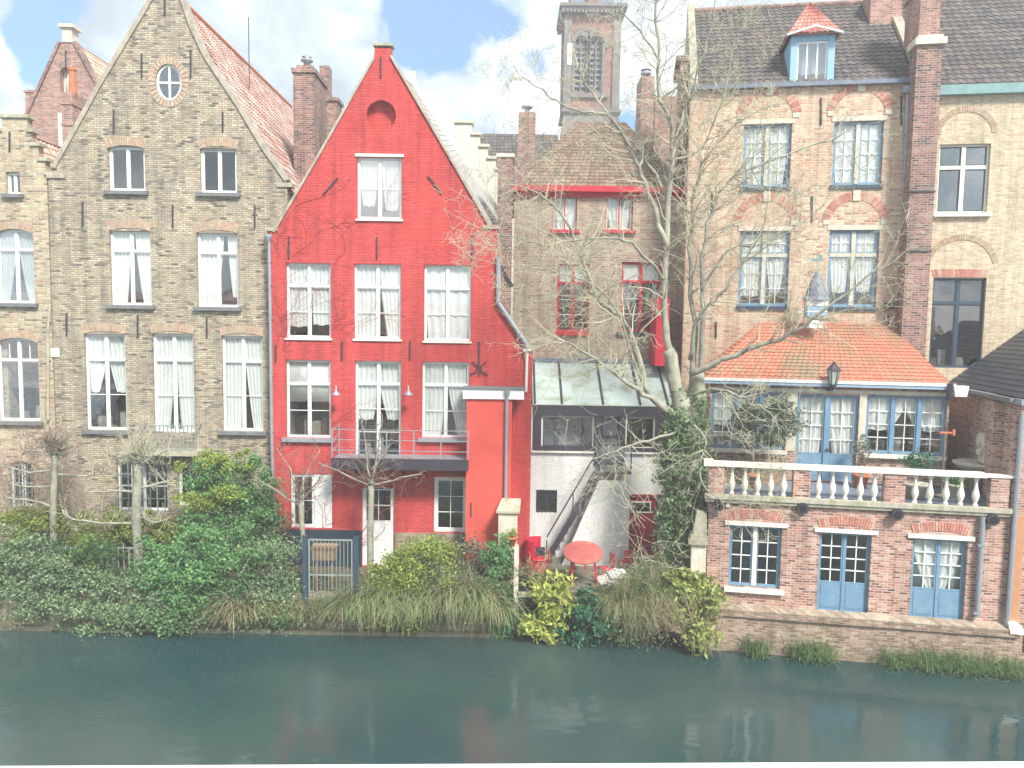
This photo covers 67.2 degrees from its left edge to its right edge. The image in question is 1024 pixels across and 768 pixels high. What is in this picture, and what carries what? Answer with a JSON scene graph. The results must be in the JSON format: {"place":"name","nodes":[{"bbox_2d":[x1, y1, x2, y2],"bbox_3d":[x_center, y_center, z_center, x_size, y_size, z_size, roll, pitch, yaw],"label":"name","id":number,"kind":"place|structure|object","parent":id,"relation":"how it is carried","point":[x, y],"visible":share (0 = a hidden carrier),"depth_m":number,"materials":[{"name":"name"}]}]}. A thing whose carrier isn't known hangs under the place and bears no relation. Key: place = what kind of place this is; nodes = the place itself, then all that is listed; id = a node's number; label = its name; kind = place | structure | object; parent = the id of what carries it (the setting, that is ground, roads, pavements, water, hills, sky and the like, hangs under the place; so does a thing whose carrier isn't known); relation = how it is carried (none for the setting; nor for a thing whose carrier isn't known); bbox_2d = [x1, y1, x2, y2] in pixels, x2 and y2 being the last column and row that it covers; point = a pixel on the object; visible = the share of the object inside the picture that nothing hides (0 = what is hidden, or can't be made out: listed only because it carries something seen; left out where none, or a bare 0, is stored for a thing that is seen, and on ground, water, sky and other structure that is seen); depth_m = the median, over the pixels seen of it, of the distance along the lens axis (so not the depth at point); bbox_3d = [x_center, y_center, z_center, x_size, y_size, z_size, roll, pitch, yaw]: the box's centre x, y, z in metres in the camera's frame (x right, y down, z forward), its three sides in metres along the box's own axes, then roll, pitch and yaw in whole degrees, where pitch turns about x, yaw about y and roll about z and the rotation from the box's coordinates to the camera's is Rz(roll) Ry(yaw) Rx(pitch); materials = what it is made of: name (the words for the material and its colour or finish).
{"place":"outdoors","nodes":[
{"label":"outdoors","id":0,"kind":"place"},
{"bbox_2d":[23,23,107,145],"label":"old brick house","id":1,"kind":"structure","parent":0,"point":[56,99],"depth_m":34.54,"materials":[{"name":"brick"}]},
{"bbox_2d":[46,0,327,559],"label":"brick house","id":2,"kind":"structure","parent":0,"point":[183,160],"depth_m":26.91,"materials":[{"name":"brown brick"}]},
{"bbox_2d":[81,323,130,434],"bbox_3d":[-14.304,-0.211,27.369,1.684,3.906,0.840,1,5,0],"label":"window","id":3,"kind":"structure","parent":2,"relation":"in","point":[103,351],"depth_m":27.25,"materials":[{"name":"fabric"}]},
{"bbox_2d":[103,136,148,194],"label":"window","id":4,"kind":"structure","parent":2,"relation":"in","point":[124,140],"depth_m":26.52,"materials":[{"name":"white paint"}]},
{"bbox_2d":[105,219,154,308],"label":"window","id":5,"kind":"structure","parent":2,"relation":"in","point":[123,252],"depth_m":26.93,"materials":[{"name":"white paint"}]},
{"bbox_2d":[118,462,167,509],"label":"barred window","id":6,"kind":"structure","parent":2,"relation":"in","point":[144,465],"depth_m":27.54,"materials":[{"name":"white paint"}]},
{"bbox_2d":[148,57,188,106],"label":"round window","id":7,"kind":"structure","parent":2,"relation":"in","point":[169,100],"depth_m":26.29,"materials":[{"name":"white paint"}]},
{"bbox_2d":[149,323,194,431],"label":"window","id":8,"kind":"structure","parent":2,"relation":"in","point":[173,353],"depth_m":27.27,"materials":[{"name":"fabric"}]},
{"bbox_2d":[193,221,241,310],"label":"window","id":9,"kind":"structure","parent":2,"relation":"in","point":[210,245],"depth_m":26.93,"materials":[{"name":"white paint"}]},
{"bbox_2d":[195,137,240,196],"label":"window","id":10,"kind":"structure","parent":2,"relation":"in","point":[205,193],"depth_m":26.57,"materials":[{"name":"white paint"}]},
{"bbox_2d":[218,325,266,435],"bbox_3d":[-9.482,-0.141,27.143,1.683,3.870,0.390,1,5,0],"label":"window","id":11,"kind":"structure","parent":2,"relation":"in","point":[240,353],"depth_m":27.26,"materials":[{"name":"fabric"}]},
{"bbox_2d":[320,65,343,135],"bbox_3d":[-8.469,-4.462,36.269,0.884,20.208,1.160,1,5,0],"label":"chimney","id":12,"kind":"object","parent":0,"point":[335,105],"visible":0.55,"depth_m":35.14,"materials":[{"name":"red brick"}]},
{"bbox_2d":[0,586,679,636],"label":"quay","id":13,"kind":"structure","parent":0,"point":[457,626],"depth_m":24.70,"materials":[{"name":"stone"}]},
{"bbox_2d":[0,624,510,637],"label":"waterline beam","id":14,"kind":"structure","parent":13,"relation":"attached to","point":[293,631],"depth_m":24.45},
{"bbox_2d":[310,543,338,589],"bbox_3d":[-6.049,5.912,24.883,0.800,1.432,0.480,1,5,0],"label":"wooden box","id":15,"kind":"object","parent":13,"relation":"on","point":[320,551],"visible":0.64,"depth_m":24.66,"materials":[{"name":"brown wood"}]},
{"bbox_2d":[302,535,358,620],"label":"garden gate","id":16,"kind":"structure","parent":13,"relation":"on","point":[306,575],"depth_m":24.44,"materials":[{"name":"metal"}]},
{"bbox_2d":[517,575,577,634],"bbox_3d":[1.145,7.032,24.569,1.977,1.867,0.350,1,5,0],"label":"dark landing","id":17,"kind":"object","parent":13,"relation":"attached to","point":[523,591],"visible":0.29,"depth_m":24.54,"materials":[{"name":"stone"}]},
{"bbox_2d":[503,541,567,591],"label":"planter grass","id":18,"kind":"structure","parent":17,"relation":"on","point":[529,578],"depth_m":24.47,"materials":[{"name":"green plant"}]},
{"bbox_2d":[517,568,582,645],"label":"yellow shrub","id":19,"kind":"object","parent":13,"relation":"on","point":[550,597],"visible":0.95,"depth_m":23.92,"materials":[{"name":"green plant"}]},
{"bbox_2d":[549,583,621,649],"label":"green bush","id":20,"kind":"object","parent":13,"relation":"on","point":[579,636],"visible":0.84,"depth_m":23.85,"materials":[{"name":"green plant"}]},
{"bbox_2d":[0,558,772,595],"bbox_3d":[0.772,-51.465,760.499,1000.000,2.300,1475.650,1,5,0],"label":"ground","id":21,"kind":"structure","parent":0,"point":[320,568],"depth_m":26.15,"materials":[{"name":"soil"}]},
{"bbox_2d":[0,114,61,557],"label":"stepped gable house","id":22,"kind":"structure","parent":21,"relation":"on","point":[27,376],"depth_m":26.96,"materials":[{"name":"brick"}]},
{"bbox_2d":[0,173,23,197],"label":"window","id":23,"kind":"structure","parent":22,"relation":"in","point":[15,194],"depth_m":26.65,"materials":[{"name":"white paint"}]},
{"bbox_2d":[0,221,38,306],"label":"window","id":24,"kind":"structure","parent":22,"relation":"in","point":[15,245],"depth_m":26.94,"materials":[{"name":"white paint"}]},
{"bbox_2d":[0,330,43,425],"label":"window","id":25,"kind":"structure","parent":22,"relation":"in","point":[16,335],"depth_m":27.17,"materials":[{"name":"white paint"}]},
{"bbox_2d":[0,408,112,560],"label":"pollarded tree","id":26,"kind":"object","parent":21,"relation":"on","point":[53,451],"visible":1,"depth_m":25.71,"materials":[{"name":"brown plant"}]},
{"bbox_2d":[67,531,101,588],"bbox_3d":[-13.764,5.755,24.968,1.163,2.138,1.055,1,5,0],"label":"ivy post","id":27,"kind":"object","parent":21,"relation":"on","point":[86,541],"visible":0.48,"depth_m":24.78,"materials":[{"name":"green plant"}]},
{"bbox_2d":[0,519,175,640],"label":"ivy mass","id":28,"kind":"object","parent":21,"relation":"on","point":[67,574],"visible":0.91,"depth_m":24.35,"materials":[{"name":"green plant"}]},
{"bbox_2d":[0,497,220,565],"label":"conifer hedge","id":29,"kind":"object","parent":21,"relation":"on","point":[36,523],"visible":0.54,"depth_m":26.03,"materials":[{"name":"plant"}]},
{"bbox_2d":[0,410,89,513],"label":"bare bush","id":30,"kind":"object","parent":29,"relation":"on","point":[41,478],"visible":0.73,"depth_m":26.54,"materials":[{"name":"plant"}]},
{"bbox_2d":[44,415,189,574],"bbox_3d":[-13.114,3.733,25.497,5.006,5.583,1.935,1,5,0],"label":"pollarded tree","id":31,"kind":"object","parent":21,"relation":"on","point":[138,460],"visible":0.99,"depth_m":25.64,"materials":[{"name":"brown plant"}]},
{"bbox_2d":[107,519,270,638],"bbox_3d":[-10.218,6.069,24.611,5.064,3.653,2.851,1,5,0],"label":"ivy bush","id":32,"kind":"object","parent":21,"relation":"on","point":[180,578],"visible":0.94,"depth_m":24.17,"materials":[{"name":"green plant"}]},
{"bbox_2d":[184,577,276,635],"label":"grass clump","id":33,"kind":"object","parent":21,"relation":"on","point":[240,609],"visible":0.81,"depth_m":24.00,"materials":[{"name":"plant"}]},
{"bbox_2d":[139,447,328,569],"bbox_3d":[-9.414,4.377,25.599,6.158,4.461,3.486,1,5,0],"label":"tall hedge","id":34,"kind":"object","parent":21,"relation":"on","point":[251,508],"visible":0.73,"depth_m":25.65,"materials":[{"name":"green plant"}]},
{"bbox_2d":[189,524,319,636],"bbox_3d":[-8.361,6.190,25.045,4.053,3.396,3.880,-2,5,-32],"label":"mixed shrub","id":35,"kind":"object","parent":21,"relation":"on","point":[271,574],"visible":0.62,"depth_m":24.50,"materials":[{"name":"green plant"}]},
{"bbox_2d":[228,589,354,628],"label":"grass clump","id":36,"kind":"object","parent":21,"relation":"on","point":[301,605],"visible":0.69,"depth_m":24.30,"materials":[{"name":"plant"}]},
{"bbox_2d":[240,430,352,547],"bbox_3d":[-7.042,4.025,25.138,2.568,5.233,2.823,5,6,41],"label":"pollarded tree","id":37,"kind":"object","parent":21,"relation":"on","point":[299,493],"visible":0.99,"depth_m":25.24,"materials":[{"name":"brown plant"}]},
{"bbox_2d":[304,399,428,580],"bbox_3d":[-4.766,3.553,25.316,4.118,6.218,1.448,0,5,-11],"label":"pollarded tree","id":38,"kind":"object","parent":21,"relation":"on","point":[371,483],"visible":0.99,"depth_m":25.33,"materials":[{"name":"brown plant"}]},
{"bbox_2d":[304,545,470,636],"bbox_3d":[-3.663,6.471,24.269,5.954,2.614,3.114,1,5,0],"label":"grass clump","id":39,"kind":"object","parent":21,"relation":"on","point":[395,604],"visible":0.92,"depth_m":23.93,"materials":[{"name":"plant"}]},
{"bbox_2d":[264,42,532,576],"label":"red house","id":40,"kind":"structure","parent":21,"relation":"on","point":[445,377],"depth_m":26.58,"materials":[{"name":"brick"}]},
{"bbox_2d":[291,474,314,527],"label":"window","id":41,"kind":"structure","parent":40,"relation":"in","point":[313,482],"depth_m":27.10,"materials":[{"name":"white paint"}]},
{"bbox_2d":[285,263,331,339],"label":"window","id":42,"kind":"structure","parent":40,"relation":"in","point":[321,313],"depth_m":26.64,"materials":[{"name":"fabric"}]},
{"bbox_2d":[282,360,334,442],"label":"window","id":43,"kind":"structure","parent":40,"relation":"in","point":[317,373],"depth_m":26.88,"materials":[{"name":"white paint"}]},
{"bbox_2d":[273,153,421,557],"bbox_3d":[-5.657,-0.853,26.610,5.114,14.161,0.013,1,5,0],"label":"wall creeper","id":44,"kind":"object","parent":40,"relation":"attached to","point":[278,236],"depth_m":26.49,"materials":[{"name":"plant"}]},
{"bbox_2d":[353,264,401,340],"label":"window","id":45,"kind":"structure","parent":40,"relation":"in","point":[389,276],"depth_m":26.65,"materials":[{"name":"white paint"}]},
{"bbox_2d":[356,361,400,453],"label":"window","id":46,"kind":"structure","parent":40,"relation":"in","point":[374,379],"depth_m":26.93,"materials":[{"name":"white paint"}]},
{"bbox_2d":[363,487,393,564],"bbox_3d":[-4.715,5.011,27.222,1.118,2.824,0.090,1,5,0],"label":"door","id":47,"kind":"structure","parent":40,"relation":"in","point":[379,545],"depth_m":27.21,"materials":[{"name":"white paint"}]},
{"bbox_2d":[356,158,402,220],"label":"window","id":48,"kind":"structure","parent":40,"relation":"in","point":[371,171],"depth_m":26.33,"materials":[{"name":"white paint"}]},
{"bbox_2d":[418,362,468,442],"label":"window","id":49,"kind":"structure","parent":40,"relation":"in","point":[438,377],"depth_m":26.92,"materials":[{"name":"fabric"}]},
{"bbox_2d":[422,265,471,342],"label":"window","id":50,"kind":"structure","parent":40,"relation":"in","point":[447,308],"depth_m":26.65,"materials":[{"name":"fabric"}]},
{"bbox_2d":[434,477,465,531],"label":"window","id":51,"kind":"structure","parent":40,"relation":"in","point":[436,479],"depth_m":27.07,"materials":[{"name":"white paint"}]},
{"bbox_2d":[335,524,472,635],"bbox_3d":[-3.388,6.247,24.981,4.768,3.407,2.640,1,5,0],"label":"lime bush","id":52,"kind":"object","parent":21,"relation":"on","point":[405,556],"visible":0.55,"depth_m":24.55,"materials":[{"name":"green plant"}]},
{"bbox_2d":[180,572,679,632],"bbox_3d":[-2.052,7.103,25.026,17.360,1.714,2.370,1,5,0],"label":"ground cover","id":53,"kind":"object","parent":21,"relation":"on","point":[333,617],"visible":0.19,"depth_m":24.40,"materials":[{"name":"green plant"}]},
{"bbox_2d":[422,523,513,608],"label":"dark shrub","id":54,"kind":"object","parent":21,"relation":"on","point":[471,551],"visible":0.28,"depth_m":25.35,"materials":[{"name":"green plant"}]},
{"bbox_2d":[412,555,538,639],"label":"grass clump","id":55,"kind":"object","parent":21,"relation":"on","point":[471,595],"visible":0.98,"depth_m":23.96,"materials":[{"name":"plant"}]},
{"bbox_2d":[496,153,514,315],"bbox_3d":[-0.348,-1.162,30.004,0.678,14.880,2.120,1,5,0],"label":"brick stack","id":56,"kind":"object","parent":21,"relation":"on","point":[506,228],"visible":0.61,"depth_m":28.60,"materials":[{"name":"brick"}]},
{"bbox_2d":[476,529,536,639],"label":"ivy column","id":57,"kind":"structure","parent":21,"relation":"on","point":[501,549],"depth_m":24.63,"materials":[{"name":"green plant"}]},
{"bbox_2d":[496,498,520,584],"bbox_3d":[-0.133,5.274,25.492,0.813,2.784,1.070,1,5,0],"label":"gatepost","id":58,"kind":"object","parent":21,"relation":"on","point":[508,510],"visible":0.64,"depth_m":25.36,"materials":[{"name":"stone"}]},
{"bbox_2d":[519,557,671,592],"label":"paved patio","id":59,"kind":"structure","parent":21,"relation":"on","point":[583,576],"depth_m":27.07,"materials":[{"name":"stone"}]},
{"bbox_2d":[526,536,549,574],"bbox_3d":[0.899,5.977,26.833,0.863,1.160,0.797,1,5,0],"label":"red armchair","id":60,"kind":"object","parent":59,"relation":"on","point":[533,545],"visible":0.74,"depth_m":26.65,"materials":[{"name":"paint"}]},
{"bbox_2d":[563,541,602,588],"bbox_3d":[2.338,6.005,25.472,1.320,1.370,1.131,1,5,0],"label":"round table","id":61,"kind":"object","parent":59,"relation":"on","point":[581,552],"visible":0.93,"depth_m":25.40,"materials":[{"name":"paint"}]},
{"bbox_2d":[530,358,672,565],"bbox_3d":[3.179,2.786,28.999,5.501,7.318,3.610,1,5,0],"label":"conservatory","id":62,"kind":"object","parent":21,"relation":"on","point":[558,528],"visible":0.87,"depth_m":28.36,"materials":[{"name":"white paint"}]},
{"bbox_2d":[628,494,660,554],"bbox_3d":[4.850,5.278,28.566,1.310,2.430,0.150,1,5,0],"label":"door","id":63,"kind":"structure","parent":62,"relation":"in","point":[645,512],"depth_m":28.58,"materials":[{"name":"red paint"}]},
{"bbox_2d":[570,526,708,651],"bbox_3d":[4.098,6.348,24.098,4.727,3.696,3.928,1,5,0],"label":"twiggy bush","id":64,"kind":"object","parent":21,"relation":"on","point":[636,614],"visible":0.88,"depth_m":23.68,"materials":[{"name":"green plant"}]},
{"bbox_2d":[433,0,947,579],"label":"bare tree","id":65,"kind":"object","parent":21,"relation":"on","point":[687,442],"visible":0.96,"depth_m":24.13,"materials":[{"name":"beige plant"}]},
{"bbox_2d":[638,556,751,659],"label":"pale shrub","id":66,"kind":"object","parent":21,"relation":"on","point":[711,602],"visible":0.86,"depth_m":23.43,"materials":[{"name":"green plant"}]},
{"bbox_2d":[694,254,1023,673],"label":"canal wing","id":67,"kind":"structure","parent":21,"relation":"on","point":[860,569],"depth_m":23.41,"materials":[{"name":"brick"}]},
{"bbox_2d":[687,508,707,580],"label":"stone pier","id":68,"kind":"structure","parent":67,"relation":"on","point":[698,541],"depth_m":23.79,"materials":[{"name":"stone"}]},
{"bbox_2d":[710,391,785,449],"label":"window","id":69,"kind":"structure","parent":67,"relation":"in","point":[718,398],"depth_m":26.17,"materials":[{"name":"blue paint"}]},
{"bbox_2d":[713,452,789,484],"bbox_3d":[7.840,2.762,25.442,2.778,1.008,0.990,2,5,17],"label":"window trough","id":70,"kind":"object","parent":67,"relation":"on","point":[776,479],"depth_m":25.34,"materials":[{"name":"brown wood"}]},
{"bbox_2d":[729,633,777,661],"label":"grass tuft","id":71,"kind":"object","parent":67,"relation":"attached to","point":[754,648],"visible":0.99,"depth_m":23.30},
{"bbox_2d":[724,509,784,595],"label":"window","id":72,"kind":"structure","parent":67,"relation":"in","point":[754,555],"depth_m":23.61,"materials":[{"name":"blue paint"}]},
{"bbox_2d":[709,389,811,487],"bbox_3d":[7.902,1.709,24.744,3.310,3.222,2.110,1,5,0],"label":"potted tree","id":73,"kind":"object","parent":67,"relation":"on","point":[764,431],"visible":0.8,"depth_m":24.44,"materials":[{"name":"green plant"}]},
{"bbox_2d":[795,394,857,481],"bbox_3d":[10.462,1.790,25.704,1.913,2.870,0.152,2,5,9],"label":"door","id":74,"kind":"structure","parent":67,"relation":"in","point":[834,417],"depth_m":25.68,"materials":[{"name":"blue paint"}]},
{"bbox_2d":[826,359,840,390],"bbox_3d":[10.450,-0.297,25.103,0.480,1.070,0.651,2,5,9],"label":"wall lantern","id":75,"kind":"object","parent":67,"relation":"attached to","point":[833,369],"depth_m":24.91,"materials":[{"name":"metal"}]},
{"bbox_2d":[816,516,874,612],"bbox_3d":[9.991,5.440,23.229,1.626,2.988,0.223,2,5,9],"label":"door","id":76,"kind":"structure","parent":67,"relation":"in","point":[840,595],"depth_m":23.28,"materials":[{"name":"blue paint"}]},
{"bbox_2d":[842,430,880,488],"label":"potted plant","id":77,"kind":"object","parent":67,"relation":"on","point":[865,478],"visible":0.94,"depth_m":24.73,"materials":[{"name":"green plant"}]},
{"bbox_2d":[865,395,945,455],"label":"window","id":78,"kind":"structure","parent":67,"relation":"in","point":[927,414],"depth_m":25.27,"materials":[{"name":"blue paint"}]},
{"bbox_2d":[897,448,940,499],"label":"potted plant","id":79,"kind":"object","parent":67,"relation":"on","point":[922,487],"visible":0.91,"depth_m":23.45,"materials":[{"name":"green plant"}]},
{"bbox_2d":[909,522,971,619],"bbox_3d":[12.600,5.520,22.835,1.649,2.969,0.301,2,5,9],"label":"door","id":80,"kind":"structure","parent":67,"relation":"in","point":[938,566],"depth_m":22.86,"materials":[{"name":"blue paint"}]},
{"bbox_2d":[975,645,1023,681],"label":"grass tuft","id":81,"kind":"object","parent":67,"relation":"attached to","point":[1007,671],"visible":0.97,"depth_m":22.12,"materials":[{"name":"plant"}]},
{"bbox_2d":[894,0,947,451],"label":"tall chimney","id":82,"kind":"object","parent":21,"relation":"on","point":[925,41],"visible":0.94,"depth_m":26.22,"materials":[{"name":"red brick"}]},
{"bbox_2d":[0,0,841,139],"label":"sky","id":83,"kind":"structure","parent":0,"point":[430,38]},
{"bbox_2d":[454,120,557,318],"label":"slate roofed house","id":84,"kind":"structure","parent":0,"point":[480,154],"depth_m":40.28,"materials":[{"name":"paint"}]},
{"bbox_2d":[0,630,1023,765],"bbox_3d":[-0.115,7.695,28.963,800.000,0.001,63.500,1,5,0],"label":"canal water","id":85,"kind":"structure","parent":0,"point":[113,698],"depth_m":20.19,"materials":[{"name":"liquid"}]},
{"bbox_2d":[779,632,852,666],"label":"grass tuft","id":86,"kind":"object","parent":85,"relation":"on","point":[820,653],"visible":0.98,"depth_m":23.01,"materials":[{"name":"plant"}]},
{"bbox_2d":[868,641,933,675],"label":"grass tuft","id":87,"kind":"object","parent":85,"relation":"on","point":[891,658],"visible":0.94,"depth_m":22.63,"materials":[{"name":"plant"}]},
{"bbox_2d":[903,638,971,678],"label":"grass tuft","id":88,"kind":"object","parent":85,"relation":"on","point":[928,663],"visible":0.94,"depth_m":22.46,"materials":[{"name":"plant"}]},
{"bbox_2d":[932,644,1000,682],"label":"grass tuft","id":89,"kind":"object","parent":85,"relation":"on","point":[959,665],"visible":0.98,"depth_m":22.31,"materials":[{"name":"plant"}]},
{"bbox_2d":[0,761,1023,767],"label":"window ledge","id":90,"kind":"object","parent":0,"point":[832,765],"depth_m":0.66,"materials":[{"name":"white paint"}]},
{"bbox_2d":[556,0,627,137],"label":"church tower","id":91,"kind":"structure","parent":0,"point":[574,9],"depth_m":93.12,"materials":[{"name":"brick"}]},
{"bbox_2d":[568,27,612,97],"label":"belfry window","id":92,"kind":"structure","parent":91,"relation":"in","point":[575,88],"depth_m":93.30,"materials":[{"name":"grey stone"}]},
{"bbox_2d":[512,68,685,509],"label":"brown brick house","id":93,"kind":"structure","parent":0,"point":[596,191],"depth_m":30.39,"materials":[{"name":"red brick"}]},
{"bbox_2d":[550,197,579,233],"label":"window","id":94,"kind":"structure","parent":93,"relation":"in","point":[570,202],"depth_m":30.23,"materials":[{"name":"fabric"}]},
{"bbox_2d":[553,264,591,335],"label":"window","id":95,"kind":"structure","parent":93,"relation":"in","point":[560,331],"depth_m":30.44,"materials":[{"name":"red paint"}]},
{"bbox_2d":[602,198,635,233],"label":"window","id":96,"kind":"structure","parent":93,"relation":"in","point":[620,203],"depth_m":30.23,"materials":[{"name":"fabric"}]},
{"bbox_2d":[617,262,660,334],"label":"window","id":97,"kind":"structure","parent":93,"relation":"in","point":[641,264],"depth_m":30.39,"materials":[{"name":"red paint"}]},
{"bbox_2d":[673,0,910,463],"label":"salmon brick house","id":98,"kind":"structure","parent":0,"point":[833,44],"depth_m":27.67,"materials":[{"name":"brown brick"}]},
{"bbox_2d":[733,193,798,309],"bbox_3d":[9.153,-4.805,27.953,2.328,4.191,0.300,2,5,9],"label":"window","id":99,"kind":"structure","parent":98,"relation":"in","point":[772,274],"depth_m":28.03,"materials":[{"name":"fabric"}]},
{"bbox_2d":[736,88,801,190],"bbox_3d":[9.165,-8.795,27.659,2.240,3.674,0.338,2,5,9],"label":"window","id":100,"kind":"structure","parent":98,"relation":"in","point":[778,137],"depth_m":27.71,"materials":[{"name":"blue paint"}]},
{"bbox_2d":[822,192,889,310],"bbox_3d":[12.161,-4.717,27.452,2.266,4.187,0.300,2,5,9],"label":"window","id":101,"kind":"structure","parent":98,"relation":"in","point":[846,241],"depth_m":27.51,"materials":[{"name":"fabric"}]},
{"bbox_2d":[826,85,893,188],"bbox_3d":[12.196,-8.733,27.150,2.246,3.670,0.338,2,5,9],"label":"window","id":102,"kind":"structure","parent":98,"relation":"in","point":[871,129],"depth_m":27.21,"materials":[{"name":"blue paint"}]},
{"bbox_2d":[902,0,1023,381],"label":"yellow brick house","id":103,"kind":"structure","parent":0,"point":[975,313],"depth_m":26.78,"materials":[{"name":"brick"}]},
{"bbox_2d":[929,269,989,367],"bbox_3d":[15.659,-2.312,27.310,1.896,3.452,0.722,2,5,9],"label":"window","id":104,"kind":"structure","parent":103,"relation":"in","point":[955,362],"depth_m":27.05,"materials":[{"name":"blue paint"}]},
{"bbox_2d":[933,106,998,216],"bbox_3d":[15.607,-7.674,26.591,2.025,3.757,0.350,2,5,9],"label":"window","id":105,"kind":"structure","parent":103,"relation":"in","point":[962,167],"depth_m":26.64,"materials":[{"name":"paint"}]},
{"bbox_2d":[946,329,1023,669],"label":"neighbour building","id":106,"kind":"structure","parent":0,"point":[991,405],"depth_m":23.20,"materials":[{"name":"red brick"}]},
{"bbox_2d":[952,432,985,492],"bbox_3d":[14.607,2.471,24.263,1.320,1.900,1.300,2,5,9],"label":"wall fountain","id":107,"kind":"object","parent":106,"relation":"attached to","point":[969,464],"depth_m":24.17,"materials":[{"name":"stone"}]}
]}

